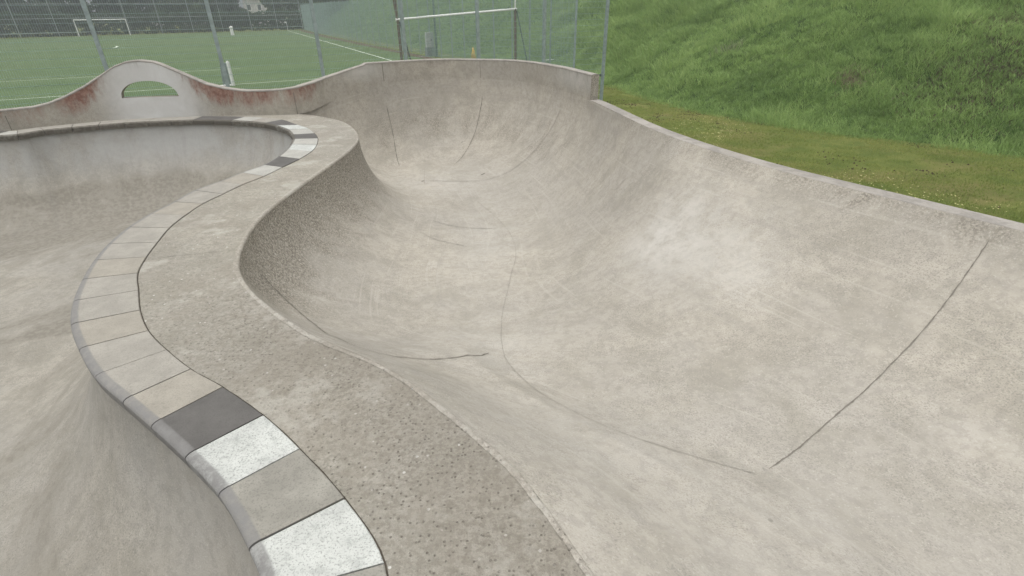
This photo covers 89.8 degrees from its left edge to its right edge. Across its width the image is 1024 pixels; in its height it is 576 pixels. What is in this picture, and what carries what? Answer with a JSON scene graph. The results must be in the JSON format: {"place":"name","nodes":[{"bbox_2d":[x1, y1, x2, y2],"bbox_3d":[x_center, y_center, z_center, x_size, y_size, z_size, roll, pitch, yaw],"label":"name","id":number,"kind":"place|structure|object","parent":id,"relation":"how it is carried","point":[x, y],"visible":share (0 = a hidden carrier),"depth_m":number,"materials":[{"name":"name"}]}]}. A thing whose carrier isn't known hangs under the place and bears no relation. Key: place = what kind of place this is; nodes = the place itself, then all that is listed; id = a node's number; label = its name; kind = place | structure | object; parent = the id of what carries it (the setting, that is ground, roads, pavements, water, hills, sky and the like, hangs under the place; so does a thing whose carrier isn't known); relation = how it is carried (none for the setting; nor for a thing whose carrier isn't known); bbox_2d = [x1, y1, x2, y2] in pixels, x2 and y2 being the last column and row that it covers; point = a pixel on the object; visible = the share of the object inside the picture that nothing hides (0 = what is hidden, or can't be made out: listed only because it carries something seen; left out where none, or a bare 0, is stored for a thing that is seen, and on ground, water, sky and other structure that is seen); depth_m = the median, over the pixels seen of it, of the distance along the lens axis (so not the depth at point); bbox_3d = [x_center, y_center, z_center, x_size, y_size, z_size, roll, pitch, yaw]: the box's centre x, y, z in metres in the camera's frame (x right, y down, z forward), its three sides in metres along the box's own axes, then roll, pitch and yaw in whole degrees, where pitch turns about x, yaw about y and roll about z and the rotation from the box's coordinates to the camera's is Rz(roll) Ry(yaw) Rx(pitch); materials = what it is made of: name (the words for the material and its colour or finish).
{"place":"outdoors","nodes":[
{"label":"outdoors","id":0,"kind":"place"},
{"bbox_2d":[24,0,299,13],"label":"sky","id":1,"kind":"structure","parent":0,"point":[240,4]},
{"bbox_2d":[242,0,283,24],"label":"house","id":2,"kind":"structure","parent":0,"point":[254,6],"depth_m":137.32,"materials":[{"name":"tile"}]},
{"bbox_2d":[0,17,1023,222],"bbox_3d":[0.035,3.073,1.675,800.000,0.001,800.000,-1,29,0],"label":"ground","id":3,"kind":"structure","parent":0,"point":[882,160],"depth_m":13.19,"materials":[{"name":"green plant"}]},
{"bbox_2d":[0,0,36,31],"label":"tree","id":4,"kind":"object","parent":3,"relation":"on","point":[12,2],"visible":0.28,"depth_m":85.65,"materials":[{"name":"grey plant"}]},
{"bbox_2d":[0,0,80,31],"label":"tree","id":5,"kind":"object","parent":3,"relation":"on","point":[18,10],"visible":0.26,"depth_m":84.88,"materials":[{"name":"grey plant"}]},
{"bbox_2d":[37,0,115,33],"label":"tree","id":6,"kind":"object","parent":3,"relation":"on","point":[70,9],"visible":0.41,"depth_m":90.53,"materials":[{"name":"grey plant"}]},
{"bbox_2d":[92,0,129,31],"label":"tree","id":7,"kind":"object","parent":3,"relation":"on","point":[108,6],"visible":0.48,"depth_m":91.51,"materials":[{"name":"grey plant"}]},
{"bbox_2d":[0,0,302,37],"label":"ball stop fence","id":8,"kind":"object","parent":3,"relation":"on","point":[132,17],"visible":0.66,"depth_m":90.47,"materials":[{"name":"metal"}]},
{"bbox_2d":[0,8,323,37],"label":"hedge","id":9,"kind":"object","parent":3,"relation":"on","point":[151,25],"visible":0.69,"depth_m":92.80,"materials":[{"name":"green plant"}]},
{"bbox_2d":[156,0,214,28],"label":"tree","id":10,"kind":"object","parent":3,"relation":"on","point":[197,6],"visible":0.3,"depth_m":97.85,"materials":[{"name":"grey plant"}]},
{"bbox_2d":[190,0,239,25],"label":"tree","id":11,"kind":"object","parent":3,"relation":"on","point":[230,7],"visible":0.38,"depth_m":103.09,"materials":[{"name":"grey plant"}]},
{"bbox_2d":[0,30,439,108],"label":"pitch","id":12,"kind":"object","parent":3,"relation":"on","point":[209,67],"visible":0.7,"depth_m":43.28,"materials":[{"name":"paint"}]},
{"bbox_2d":[73,19,131,35],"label":"football goal","id":13,"kind":"object","parent":12,"relation":"on","point":[101,19],"visible":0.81,"depth_m":86.50,"materials":[{"name":"white paint"}]},
{"bbox_2d":[220,61,234,85],"bbox_3d":[-15.341,-11.239,26.982,1.188,1.208,0.394,-14,31,-23],"label":"mini goal","id":14,"kind":"object","parent":12,"relation":"on","point":[231,83],"visible":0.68,"depth_m":27.05,"materials":[{"name":"white paint"}]},
{"bbox_2d":[393,0,525,59],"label":"goal frame","id":15,"kind":"object","parent":12,"relation":"on","point":[468,13],"visible":0.67,"depth_m":26.89,"materials":[{"name":"white metal"}]},
{"bbox_2d":[216,0,247,26],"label":"tree","id":16,"kind":"object","parent":3,"relation":"on","point":[239,10],"visible":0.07,"depth_m":107.78,"materials":[{"name":"grey plant"}]},
{"bbox_2d":[259,0,314,25],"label":"tree","id":17,"kind":"object","parent":3,"relation":"on","point":[277,4],"visible":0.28,"depth_m":110.40,"materials":[{"name":"grey plant"}]},
{"bbox_2d":[0,58,598,130],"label":"concrete wall","id":18,"kind":"structure","parent":3,"relation":"on","point":[100,97],"depth_m":10.45,"materials":[{"name":"grey concrete"}]},
{"bbox_2d":[11,114,592,575],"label":"deck","id":19,"kind":"structure","parent":3,"relation":"on","point":[421,484],"depth_m":2.78,"materials":[{"name":"concrete"}]},
{"bbox_2d":[0,116,388,575],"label":"pool bowl","id":20,"kind":"object","parent":19,"relation":"in","point":[131,444],"visible":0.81,"depth_m":3.65,"materials":[{"name":"grey concrete"}]},
{"bbox_2d":[0,0,609,108],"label":"fence","id":21,"kind":"object","parent":3,"relation":"on","point":[93,31],"visible":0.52,"depth_m":15.56,"materials":[{"name":"metal"}]},
{"bbox_2d":[289,0,340,19],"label":"tree","id":22,"kind":"object","parent":3,"relation":"on","point":[302,1],"visible":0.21,"depth_m":109.78,"materials":[{"name":"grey plant"}]},
{"bbox_2d":[424,32,435,55],"bbox_3d":[-6.792,-20.173,42.570,0.750,1.800,0.571,-15,32,-25],"label":"electrical box","id":23,"kind":"object","parent":3,"relation":"on","point":[428,41],"visible":0.8,"depth_m":42.43,"materials":[{"name":"metal"}]},
{"bbox_2d":[432,0,437,56],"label":"lamp mast","id":24,"kind":"object","parent":3,"relation":"on","point":[434,28],"visible":0.42,"depth_m":41.39,"materials":[{"name":"metal"}]},
{"bbox_2d":[300,0,577,67],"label":"side fence","id":25,"kind":"object","parent":3,"relation":"on","point":[550,46],"visible":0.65,"depth_m":40.49,"materials":[{"name":"metal"}]},
{"bbox_2d":[233,78,1023,575],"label":"skate bowl","id":26,"kind":"object","parent":3,"relation":"on","point":[623,342],"visible":0.94,"depth_m":4.21,"materials":[{"name":"concrete"}]},
{"bbox_2d":[599,89,1013,207],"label":"soil crumbs","id":27,"kind":"object","parent":3,"relation":"on","point":[764,124],"visible":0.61,"depth_m":17.29,"materials":[{"name":"brown soil"}]},
{"bbox_2d":[675,117,1006,211],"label":"lawn flowers","id":28,"kind":"object","parent":3,"relation":"on","point":[831,176],"visible":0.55,"depth_m":12.21,"materials":[{"name":"yellow plant"}]},
{"bbox_2d":[297,0,1023,155],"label":"grass bank","id":29,"kind":"structure","parent":0,"point":[778,59],"depth_m":18.29,"materials":[{"name":"green plant"}]},
{"bbox_2d":[710,35,745,58],"bbox_3d":[9.125,-10.327,21.979,1.661,0.993,1.901,14,32,25],"label":"pale plant","id":30,"kind":"object","parent":29,"relation":"on","point":[730,47],"visible":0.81,"depth_m":22.08,"materials":[{"name":"green plant"}]},
{"bbox_2d":[828,61,879,98],"bbox_3d":[11.488,-7.135,17.390,1.640,1.238,1.704,5,29,11],"label":"dry plant","id":31,"kind":"object","parent":29,"relation":"on","point":[849,78],"visible":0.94,"depth_m":17.30,"materials":[{"name":"green plant"}]},
{"bbox_2d":[846,4,1023,147],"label":"dark weed","id":32,"kind":"object","parent":29,"relation":"on","point":[988,75],"visible":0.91,"depth_m":15.31,"materials":[{"name":"green plant"}]},
{"bbox_2d":[941,2,1023,67],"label":"dry weed","id":33,"kind":"object","parent":29,"relation":"on","point":[994,16],"visible":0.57,"depth_m":16.40,"materials":[{"name":"green plant"}]}
]}

